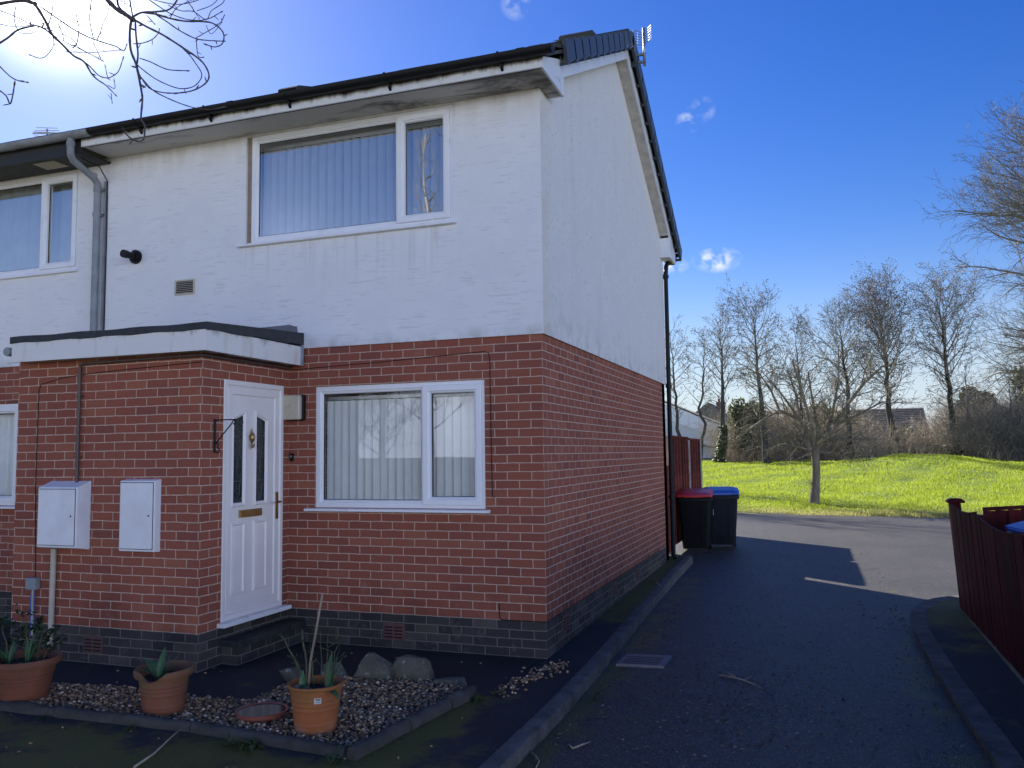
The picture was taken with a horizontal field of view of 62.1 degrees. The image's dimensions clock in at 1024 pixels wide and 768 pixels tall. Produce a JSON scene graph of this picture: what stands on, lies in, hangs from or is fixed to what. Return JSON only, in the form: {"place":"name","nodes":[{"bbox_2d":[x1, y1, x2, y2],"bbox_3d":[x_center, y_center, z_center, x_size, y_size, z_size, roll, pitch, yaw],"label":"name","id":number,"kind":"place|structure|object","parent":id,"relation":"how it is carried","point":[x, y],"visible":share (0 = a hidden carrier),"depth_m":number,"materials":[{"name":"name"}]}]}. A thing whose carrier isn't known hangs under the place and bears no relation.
{"place":"outdoors","nodes":[
{"label":"outdoors","id":0,"kind":"place"},
{"bbox_2d":[0,0,226,143],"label":"ash tree","id":1,"kind":"object","parent":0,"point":[119,10],"visible":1,"depth_m":4.19,"materials":[{"name":"brown plant"}]},
{"bbox_2d":[0,556,683,767],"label":"pavement","id":2,"kind":"structure","parent":0,"point":[480,733],"depth_m":5.60,"materials":[{"name":"grey concrete"}]},
{"bbox_2d":[0,700,56,715],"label":"edging stone","id":3,"kind":"object","parent":2,"relation":"on","point":[29,708],"visible":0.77,"depth_m":5.84,"materials":[{"name":"concrete"}]},
{"bbox_2d":[54,706,192,731],"bbox_3d":[-2.562,2.226,5.606,1.110,0.114,0.093,-2,-5,19],"label":"edging stone","id":4,"kind":"object","parent":2,"relation":"on","point":[129,719],"visible":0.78,"depth_m":5.57,"materials":[{"name":"concrete"}]},
{"bbox_2d":[123,725,135,731],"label":"weed","id":5,"kind":"object","parent":2,"relation":"on","point":[125,729],"visible":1,"depth_m":5.44,"materials":[{"name":"green plant"}]},
{"bbox_2d":[133,727,181,767],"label":"twig","id":6,"kind":"object","parent":2,"relation":"on","point":[146,758],"visible":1,"depth_m":4.96,"materials":[{"name":"grey wood"}]},
{"bbox_2d":[208,732,240,750],"bbox_3d":[-1.725,2.152,5.114,0.181,0.061,0.190,-1,-5,-3],"label":"weed","id":7,"kind":"object","parent":2,"relation":"on","point":[229,741],"visible":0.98,"depth_m":5.12,"materials":[{"name":"green plant"}]},
{"bbox_2d":[231,737,265,751],"bbox_3d":[-1.571,2.154,5.118,0.239,0.075,0.253,-2,-5,20],"label":"weed","id":8,"kind":"object","parent":2,"relation":"on","point":[250,745],"visible":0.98,"depth_m":5.08,"materials":[{"name":"green plant"}]},
{"bbox_2d":[219,619,306,664],"bbox_3d":[-2.193,2.310,7.556,0.216,0.255,0.983,-2,-5,20],"label":"doorstep","id":9,"kind":"object","parent":2,"relation":"on","point":[244,647],"visible":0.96,"depth_m":7.40,"materials":[{"name":"brick"}]},
{"bbox_2d":[190,720,347,758],"bbox_3d":[-1.491,2.176,5.172,1.186,0.114,0.092,-3,-5,25],"label":"edging stone","id":10,"kind":"object","parent":2,"relation":"on","point":[294,743],"visible":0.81,"depth_m":5.12,"materials":[{"name":"concrete"}]},
{"bbox_2d":[5,652,568,767],"bbox_3d":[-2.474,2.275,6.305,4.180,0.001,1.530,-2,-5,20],"label":"gravel bed","id":11,"kind":"object","parent":2,"relation":"on","point":[341,703],"visible":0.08,"depth_m":5.87,"materials":[{"name":"gravel"}]},
{"bbox_2d":[0,649,62,701],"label":"flowerpot","id":12,"kind":"object","parent":11,"relation":"on","point":[32,680],"visible":0.9,"depth_m":5.97,"materials":[{"name":"brown ceramic"}]},
{"bbox_2d":[0,639,18,663],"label":"tulip plant","id":13,"kind":"object","parent":12,"relation":"on","point":[6,657],"visible":0.94,"depth_m":6.12,"materials":[{"name":"green plant"}]},
{"bbox_2d":[18,631,42,673],"bbox_3d":[-3.400,1.895,6.010,0.136,0.256,0.206,0,-5,-9],"label":"tulip plant","id":14,"kind":"object","parent":12,"relation":"on","point":[29,650],"visible":0.74,"depth_m":6.06,"materials":[{"name":"green plant"}]},
{"bbox_2d":[0,603,66,662],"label":"plant","id":15,"kind":"object","parent":12,"relation":"on","point":[24,629],"visible":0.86,"depth_m":6.17,"materials":[{"name":"green plant"}]},
{"bbox_2d":[133,660,194,716],"bbox_3d":[-2.364,2.073,5.775,0.388,0.300,0.388,-2,-5,20],"label":"flowerpot","id":16,"kind":"object","parent":11,"relation":"on","point":[165,694],"visible":0.91,"depth_m":5.66,"materials":[{"name":"ceramic"}]},
{"bbox_2d":[138,646,176,678],"bbox_3d":[-2.392,1.899,5.763,0.316,0.217,0.151,-2,-5,20],"label":"tulip plant","id":17,"kind":"object","parent":16,"relation":"on","point":[156,669],"visible":0.78,"depth_m":5.76,"materials":[{"name":"green plant"}]},
{"bbox_2d":[235,702,287,722],"bbox_3d":[-1.647,2.170,5.599,0.338,0.060,0.338,-2,-5,20],"label":"plant saucer","id":18,"kind":"object","parent":11,"relation":"on","point":[266,712],"visible":0.98,"depth_m":5.57,"materials":[{"name":"plastic"}]},
{"bbox_2d":[287,675,344,736],"bbox_3d":[-1.231,2.023,5.337,0.356,0.300,0.356,-2,-5,20],"label":"flowerpot","id":19,"kind":"object","parent":11,"relation":"on","point":[316,710],"visible":0.91,"depth_m":5.22,"materials":[{"name":"orange ceramic"}]},
{"bbox_2d":[307,593,322,686],"bbox_3d":[-1.252,1.657,5.397,0.105,0.642,0.017,0,-5,-11],"label":"garden cane","id":20,"kind":"object","parent":19,"relation":"in","point":[312,649],"visible":0.84,"depth_m":5.39,"materials":[{"name":"brown wood"}]},
{"bbox_2d":[280,624,349,688],"bbox_3d":[-1.270,1.736,5.430,0.454,0.416,0.190,0,-5,-5],"label":"plant","id":21,"kind":"object","parent":19,"relation":"on","point":[298,665],"visible":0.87,"depth_m":5.41,"materials":[{"name":"plant"}]},
{"bbox_2d":[288,646,342,700],"bbox_3d":[-1.250,1.787,5.321,0.461,0.307,0.196,-2,-5,20],"label":"tulip plant","id":22,"kind":"object","parent":19,"relation":"on","point":[329,677],"visible":0.83,"depth_m":5.29,"materials":[{"name":"green plant"}]},
{"bbox_2d":[353,652,393,680],"bbox_3d":[-1.059,2.220,6.586,0.354,0.280,0.182,-2,-5,20],"label":"rock","id":23,"kind":"object","parent":11,"relation":"on","point":[373,665],"visible":0.68,"depth_m":6.52,"materials":[{"name":"stone"}]},
{"bbox_2d":[392,655,434,682],"bbox_3d":[-0.757,2.223,6.548,0.339,0.249,0.196,-2,-5,20],"label":"rock","id":24,"kind":"object","parent":11,"relation":"on","point":[414,668],"visible":0.76,"depth_m":6.48,"materials":[{"name":"stone"}]},
{"bbox_2d":[433,677,466,687],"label":"rock","id":25,"kind":"object","parent":11,"relation":"on","point":[460,681],"visible":0.44,"depth_m":6.33,"materials":[{"name":"stone"}]},
{"bbox_2d":[279,666,299,681],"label":"rock","id":26,"kind":"object","parent":2,"relation":"on","point":[288,674],"visible":0.75,"depth_m":6.54,"materials":[{"name":"stone"}]},
{"bbox_2d":[317,744,348,764],"bbox_3d":[-1.022,2.120,4.821,0.169,0.099,0.137,2,-6,-32],"label":"weed","id":27,"kind":"object","parent":2,"relation":"on","point":[334,757],"visible":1,"depth_m":4.85,"materials":[{"name":"green plant"}]},
{"bbox_2d":[319,662,348,677],"bbox_3d":[-1.380,2.275,6.663,0.308,0.196,0.156,-2,-5,20],"label":"rock","id":28,"kind":"object","parent":2,"relation":"on","point":[341,671],"visible":0.3,"depth_m":6.63,"materials":[{"name":"stone"}]},
{"bbox_2d":[346,719,410,760],"bbox_3d":[-0.799,2.159,5.128,0.092,0.124,0.584,-3,-5,26],"label":"edging stone","id":29,"kind":"object","parent":2,"relation":"on","point":[371,743],"visible":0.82,"depth_m":5.06,"materials":[{"name":"concrete"}]},
{"bbox_2d":[405,697,451,729],"bbox_3d":[-0.553,2.193,5.618,0.091,0.128,0.494,-3,-5,27],"label":"edging stone","id":30,"kind":"object","parent":2,"relation":"on","point":[430,713],"visible":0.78,"depth_m":5.58,"materials":[{"name":"concrete"}]},
{"bbox_2d":[446,684,476,707],"bbox_3d":[-0.357,2.216,5.987,0.105,0.138,0.324,-3,-5,28],"label":"edging stone","id":31,"kind":"object","parent":2,"relation":"on","point":[463,695],"visible":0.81,"depth_m":5.94,"materials":[{"name":"concrete"}]},
{"bbox_2d":[470,692,484,703],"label":"weed","id":32,"kind":"object","parent":2,"relation":"on","point":[475,698],"visible":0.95,"depth_m":6.00,"materials":[{"name":"green plant"}]},
{"bbox_2d":[483,688,506,694],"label":"weed","id":33,"kind":"object","parent":2,"relation":"on","point":[494,692],"visible":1,"depth_m":6.14,"materials":[{"name":"green plant"}]},
{"bbox_2d":[0,0,1023,447],"label":"sky","id":34,"kind":"structure","parent":0,"point":[799,141],"materials":[{"name":"blue"}]},
{"bbox_2d":[516,514,994,767],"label":"road","id":35,"kind":"structure","parent":0,"point":[912,559],"depth_m":7.16,"materials":[{"name":"grey asphalt"}]},
{"bbox_2d":[529,750,539,767],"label":"twig","id":36,"kind":"object","parent":35,"relation":"on","point":[532,753],"visible":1,"depth_m":5.06,"materials":[{"name":"wood"}]},
{"bbox_2d":[568,741,589,748],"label":"twig","id":37,"kind":"object","parent":35,"relation":"on","point":[572,747],"visible":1,"depth_m":5.24,"materials":[{"name":"wood"}]},
{"bbox_2d":[479,556,692,767],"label":"kerb","id":38,"kind":"structure","parent":35,"relation":"on","point":[512,751],"depth_m":6.33,"materials":[{"name":"concrete"}]},
{"bbox_2d":[616,654,672,668],"bbox_3d":[1.148,2.406,7.348,0.411,0.050,0.420,-2,-5,20],"label":"drain grate","id":39,"kind":"object","parent":35,"relation":"on","point":[645,661],"visible":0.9,"depth_m":7.31,"materials":[{"name":"metal"}]},
{"bbox_2d":[666,435,702,554],"bbox_3d":[3.353,2.073,16.342,0.100,2.115,4.080,-2,-5,20],"label":"garden fence","id":40,"kind":"object","parent":35,"relation":"on","point":[687,462],"visible":0.45,"depth_m":16.15,"materials":[{"name":"wood"}]},
{"bbox_2d":[667,465,670,552],"bbox_3d":[2.623,2.107,14.335,0.045,1.460,0.305,-2,-5,20],"label":"drainpipe","id":41,"kind":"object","parent":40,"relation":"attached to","point":[668,499],"depth_m":14.32,"materials":[{"name":"black plastic"}]},
{"bbox_2d":[675,489,713,548],"bbox_3d":[3.253,2.395,15.054,0.632,1.063,0.745,-2,-5,16],"label":"wheelie bin","id":42,"kind":"object","parent":35,"relation":"on","point":[694,505],"visible":0.99,"depth_m":14.79,"materials":[{"name":"plastic"}]},
{"bbox_2d":[702,486,739,544],"bbox_3d":[3.830,2.424,15.557,0.648,1.073,0.763,-2,-5,12],"label":"wheelie bin","id":43,"kind":"object","parent":35,"relation":"on","point":[724,516],"visible":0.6,"depth_m":15.27,"materials":[{"name":"grey plastic"}]},
{"bbox_2d":[719,671,755,684],"bbox_3d":[1.836,2.333,6.757,0.159,0.023,0.382,2,-6,-34],"label":"twig","id":44,"kind":"object","parent":35,"relation":"on","point":[736,677],"visible":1,"depth_m":6.76,"materials":[{"name":"wood"}]},
{"bbox_2d":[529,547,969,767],"bbox_3d":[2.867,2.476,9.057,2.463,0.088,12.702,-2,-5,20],"label":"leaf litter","id":45,"kind":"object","parent":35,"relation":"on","point":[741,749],"visible":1,"depth_m":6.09,"materials":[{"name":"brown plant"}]},
{"bbox_2d":[910,595,1023,767],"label":"kerb","id":46,"kind":"structure","parent":35,"relation":"on","point":[995,743],"depth_m":5.92,"materials":[{"name":"concrete"}]},
{"bbox_2d":[702,453,1023,517],"bbox_3d":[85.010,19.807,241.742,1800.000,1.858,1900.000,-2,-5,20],"label":"ground","id":47,"kind":"structure","parent":0,"point":[890,478],"depth_m":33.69,"materials":[{"name":"green plant"}]},
{"bbox_2d":[0,94,268,619],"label":"terraced house","id":48,"kind":"structure","parent":47,"relation":"on","point":[51,191],"depth_m":9.39,"materials":[{"name":"paint"}]},
{"bbox_2d":[0,404,17,508],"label":"window","id":49,"kind":"structure","parent":48,"relation":"in","point":[8,412],"depth_m":9.62,"materials":[{"name":"white plastic"}]},
{"bbox_2d":[0,170,79,279],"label":"window","id":50,"kind":"structure","parent":48,"relation":"in","point":[39,215],"depth_m":9.52,"materials":[{"name":"white plastic"}]},
{"bbox_2d":[32,127,58,134],"bbox_3d":[-7.586,-4.016,13.860,0.448,0.332,0.072,0,-5,-4],"label":"tv aerial","id":51,"kind":"object","parent":48,"relation":"attached to","point":[46,132],"visible":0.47,"depth_m":13.85,"materials":[{"name":"metal"}]},
{"bbox_2d":[3,28,681,672],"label":"end terrace house","id":52,"kind":"structure","parent":47,"relation":"on","point":[435,296],"depth_m":7.85,"materials":[{"name":"brick"}]},
{"bbox_2d":[25,577,39,634],"bbox_3d":[-4.223,1.956,7.481,0.118,0.500,0.059,-2,-5,20],"label":"junction box","id":53,"kind":"object","parent":52,"relation":"attached to","point":[32,584],"visible":0.96,"depth_m":7.47,"materials":[{"name":"grey plastic"}]},
{"bbox_2d":[47,549,56,648],"bbox_3d":[-4.012,1.920,7.411,0.058,0.955,0.048,-2,-5,20],"label":"conduit","id":54,"kind":"object","parent":52,"relation":"attached to","point":[52,583],"visible":0.66,"depth_m":7.40,"materials":[{"name":"beige plastic"}]},
{"bbox_2d":[37,481,90,549],"bbox_3d":[-3.897,1.141,7.378,0.460,0.590,0.150,-2,-5,20],"label":"meter box","id":55,"kind":"object","parent":52,"relation":"attached to","point":[64,508],"visible":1,"depth_m":7.31,"materials":[{"name":"plastic"}]},
{"bbox_2d":[37,489,74,545],"bbox_3d":[-3.922,1.146,7.312,0.406,0.475,0.010,-2,-5,20],"label":"door","id":56,"kind":"structure","parent":55,"relation":"in","point":[56,508],"depth_m":7.31,"materials":[{"name":"white plastic"}]},
{"bbox_2d":[119,479,160,551],"bbox_3d":[-3.130,1.104,7.141,0.375,0.605,0.080,-2,-5,20],"label":"meter box","id":57,"kind":"object","parent":52,"relation":"attached to","point":[140,515],"visible":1,"depth_m":7.10,"materials":[{"name":"plastic"}]},
{"bbox_2d":[119,483,152,548],"bbox_3d":[-3.143,1.102,7.109,0.336,0.547,0.009,-2,-5,20],"label":"door","id":58,"kind":"structure","parent":57,"relation":"in","point":[136,506],"depth_m":7.11,"materials":[{"name":"white plastic"}]},
{"bbox_2d":[213,419,242,452],"bbox_3d":[-2.380,0.435,7.143,0.292,0.290,0.025,-2,-5,20],"label":"hanging basket bracket","id":59,"kind":"object","parent":52,"relation":"attached to","point":[214,442],"visible":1,"depth_m":7.17,"materials":[{"name":"black metal"}]},
{"bbox_2d":[217,379,291,628],"bbox_3d":[-2.326,1.036,7.666,0.155,2.100,0.971,-2,-5,20],"label":"door","id":60,"kind":"structure","parent":52,"relation":"in","point":[252,480],"depth_m":7.63,"materials":[{"name":"white plastic"}]},
{"bbox_2d":[290,453,293,460],"bbox_3d":[-2.117,0.703,8.165,0.035,0.075,0.025,-2,-5,20],"label":"doorbell","id":61,"kind":"object","parent":52,"relation":"attached to","point":[291,456],"visible":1,"depth_m":8.16,"materials":[{"name":"black plastic"}]},
{"bbox_2d":[283,394,305,420],"bbox_3d":[-2.117,0.228,8.153,0.260,0.250,0.115,-2,-5,20],"label":"wall light","id":62,"kind":"object","parent":52,"relation":"attached to","point":[294,407],"visible":0.67,"depth_m":8.10,"materials":[{"name":"white plastic"}]},
{"bbox_2d":[236,105,456,247],"bbox_3d":[-1.616,-1.971,8.220,2.377,1.129,0.170,-2,-5,20],"label":"window","id":63,"kind":"structure","parent":52,"relation":"in","point":[394,172],"depth_m":8.19,"materials":[{"name":"white plastic"}]},
{"bbox_2d":[304,380,489,513],"bbox_3d":[-1.054,0.587,7.873,1.870,1.179,0.245,-2,-5,20],"label":"window","id":64,"kind":"structure","parent":52,"relation":"in","point":[427,452],"depth_m":7.93,"materials":[{"name":"white plastic"}]},
{"bbox_2d":[632,25,651,65],"bbox_3d":[1.653,-4.292,10.779,0.314,0.500,0.131,-4,-6,34],"label":"tv aerial","id":65,"kind":"object","parent":52,"relation":"attached to","point":[643,42],"visible":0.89,"depth_m":10.80,"materials":[{"name":"metal"}]},
{"bbox_2d":[664,314,700,435],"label":"bare tree","id":66,"kind":"object","parent":47,"relation":"on","point":[676,407],"visible":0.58,"depth_m":56.73,"materials":[{"name":"brown wood"}]},
{"bbox_2d":[665,400,730,457],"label":"white gabled house","id":67,"kind":"structure","parent":47,"relation":"on","point":[686,418],"depth_m":66.06,"materials":[{"name":"white paint"}]},
{"bbox_2d":[670,326,730,460],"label":"bare tree","id":68,"kind":"object","parent":47,"relation":"on","point":[699,405],"visible":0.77,"depth_m":55.18,"materials":[{"name":"brown wood"}]},
{"bbox_2d":[695,398,730,432],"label":"chimneyed house","id":69,"kind":"structure","parent":47,"relation":"on","point":[708,405],"depth_m":81.23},
{"bbox_2d":[690,299,748,462],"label":"bare tree","id":70,"kind":"object","parent":47,"relation":"on","point":[720,454],"visible":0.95,"depth_m":51.67,"materials":[{"name":"brown plant"}]},
{"bbox_2d":[727,396,767,459],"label":"ivy bush","id":71,"kind":"object","parent":47,"relation":"on","point":[736,411],"visible":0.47,"depth_m":54.42,"materials":[{"name":"green plant"}]},
{"bbox_2d":[715,273,793,462],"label":"bare tree","id":72,"kind":"object","parent":47,"relation":"on","point":[767,459],"visible":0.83,"depth_m":51.20,"materials":[{"name":"brown plant"}]},
{"bbox_2d":[709,446,864,462],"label":"bracken","id":73,"kind":"object","parent":47,"relation":"on","point":[733,457],"visible":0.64,"depth_m":52.19,"materials":[{"name":"plant"}]},
{"bbox_2d":[684,396,900,459],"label":"bramble thicket","id":74,"kind":"object","parent":47,"relation":"on","point":[772,433],"visible":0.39,"depth_m":53.98,"materials":[{"name":"brown plant"}]},
{"bbox_2d":[778,305,823,459],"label":"bare tree","id":75,"kind":"object","parent":47,"relation":"on","point":[802,342],"visible":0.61,"depth_m":53.26,"materials":[{"name":"brown plant"}]},
{"bbox_2d":[781,402,833,424],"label":"evergreen bush","id":76,"kind":"object","parent":47,"relation":"on","point":[804,410],"visible":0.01,"depth_m":59.11,"materials":[{"name":"green plant"}]},
{"bbox_2d":[714,314,935,504],"bbox_3d":[9.183,0.735,25.523,6.158,5.797,3.693,-2,-5,20],"label":"meadow tree","id":77,"kind":"object","parent":47,"relation":"on","point":[815,446],"visible":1,"depth_m":25.21,"materials":[{"name":"brown plant"}]},
{"bbox_2d":[782,283,890,458],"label":"bare tree","id":78,"kind":"object","parent":47,"relation":"on","point":[843,368],"visible":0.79,"depth_m":51.34,"materials":[{"name":"brown plant"}]},
{"bbox_2d":[825,407,928,454],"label":"tiled bungalow","id":79,"kind":"object","parent":47,"relation":"on","point":[907,413],"visible":0.12,"depth_m":67.06,"materials":[{"name":"brown tile"}]},
{"bbox_2d":[840,258,926,454],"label":"bare tree","id":80,"kind":"object","parent":47,"relation":"on","point":[886,323],"visible":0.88,"depth_m":51.25,"materials":[{"name":"brown plant"}]},
{"bbox_2d":[859,436,946,457],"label":"bramble thicket","id":81,"kind":"object","parent":47,"relation":"on","point":[892,451],"visible":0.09,"depth_m":52.44,"materials":[{"name":"plant"}]},
{"bbox_2d":[837,414,970,458],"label":"scrub","id":82,"kind":"object","parent":47,"relation":"on","point":[911,436],"visible":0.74,"depth_m":49.55,"materials":[{"name":"plant"}]},
{"bbox_2d":[885,424,930,453],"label":"evergreen hedge","id":83,"kind":"object","parent":47,"relation":"on","point":[908,435],"visible":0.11,"depth_m":52.33,"materials":[{"name":"green plant"}]},
{"bbox_2d":[896,255,997,455],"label":"bare tree","id":84,"kind":"object","parent":47,"relation":"on","point":[942,320],"visible":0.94,"depth_m":49.29,"materials":[{"name":"brown plant"}]},
{"bbox_2d":[888,374,1023,461],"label":"scrub","id":85,"kind":"object","parent":47,"relation":"on","point":[993,434],"visible":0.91,"depth_m":44.96,"materials":[{"name":"plant"}]},
{"bbox_2d":[897,383,1023,458],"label":"bramble thicket","id":86,"kind":"object","parent":47,"relation":"on","point":[930,423],"visible":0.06,"depth_m":51.37,"materials":[{"name":"plant"}]},
{"bbox_2d":[949,351,981,456],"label":"bare tree","id":87,"kind":"object","parent":47,"relation":"on","point":[964,377],"visible":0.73,"depth_m":48.51,"materials":[{"name":"brown plant"}]},
{"bbox_2d":[915,80,1023,419],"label":"wide crowned tree","id":88,"kind":"object","parent":47,"relation":"on","point":[1013,207],"visible":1,"depth_m":35.77,"materials":[{"name":"brown plant"}]},
{"bbox_2d":[953,386,1005,415],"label":"conifer bush","id":89,"kind":"object","parent":47,"relation":"on","point":[984,394],"visible":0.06,"depth_m":53.94,"materials":[{"name":"green plant"}]},
{"bbox_2d":[993,363,1020,460],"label":"sapling","id":90,"kind":"object","parent":47,"relation":"on","point":[1009,400],"visible":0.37,"depth_m":44.76,"materials":[{"name":"brown plant"}]},
{"bbox_2d":[1004,369,1023,432],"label":"sapling","id":91,"kind":"object","parent":47,"relation":"on","point":[1018,397],"visible":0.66,"depth_m":43.79,"materials":[{"name":"brown plant"}]},
{"bbox_2d":[1008,362,1023,408],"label":"conifer bush","id":92,"kind":"object","parent":47,"relation":"on","point":[1016,386],"visible":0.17,"depth_m":50.15,"materials":[{"name":"green plant"}]},
{"bbox_2d":[926,599,1023,759],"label":"pavement","id":93,"kind":"structure","parent":0,"point":[993,682],"depth_m":6.68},
{"bbox_2d":[945,498,1023,683],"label":"garden fence","id":94,"kind":"object","parent":93,"relation":"on","point":[989,562],"visible":0.99,"depth_m":7.11,"materials":[{"name":"red wood"}]},
{"bbox_2d":[982,505,1023,531],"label":"garden fence","id":95,"kind":"object","parent":93,"relation":"on","point":[1001,517],"visible":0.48,"depth_m":7.61,"materials":[{"name":"red wood"}]},
{"bbox_2d":[1005,521,1023,532],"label":"wheelie bin","id":96,"kind":"object","parent":93,"relation":"on","point":[1017,527],"visible":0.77,"depth_m":6.93,"materials":[{"name":"blue plastic"}]}
]}

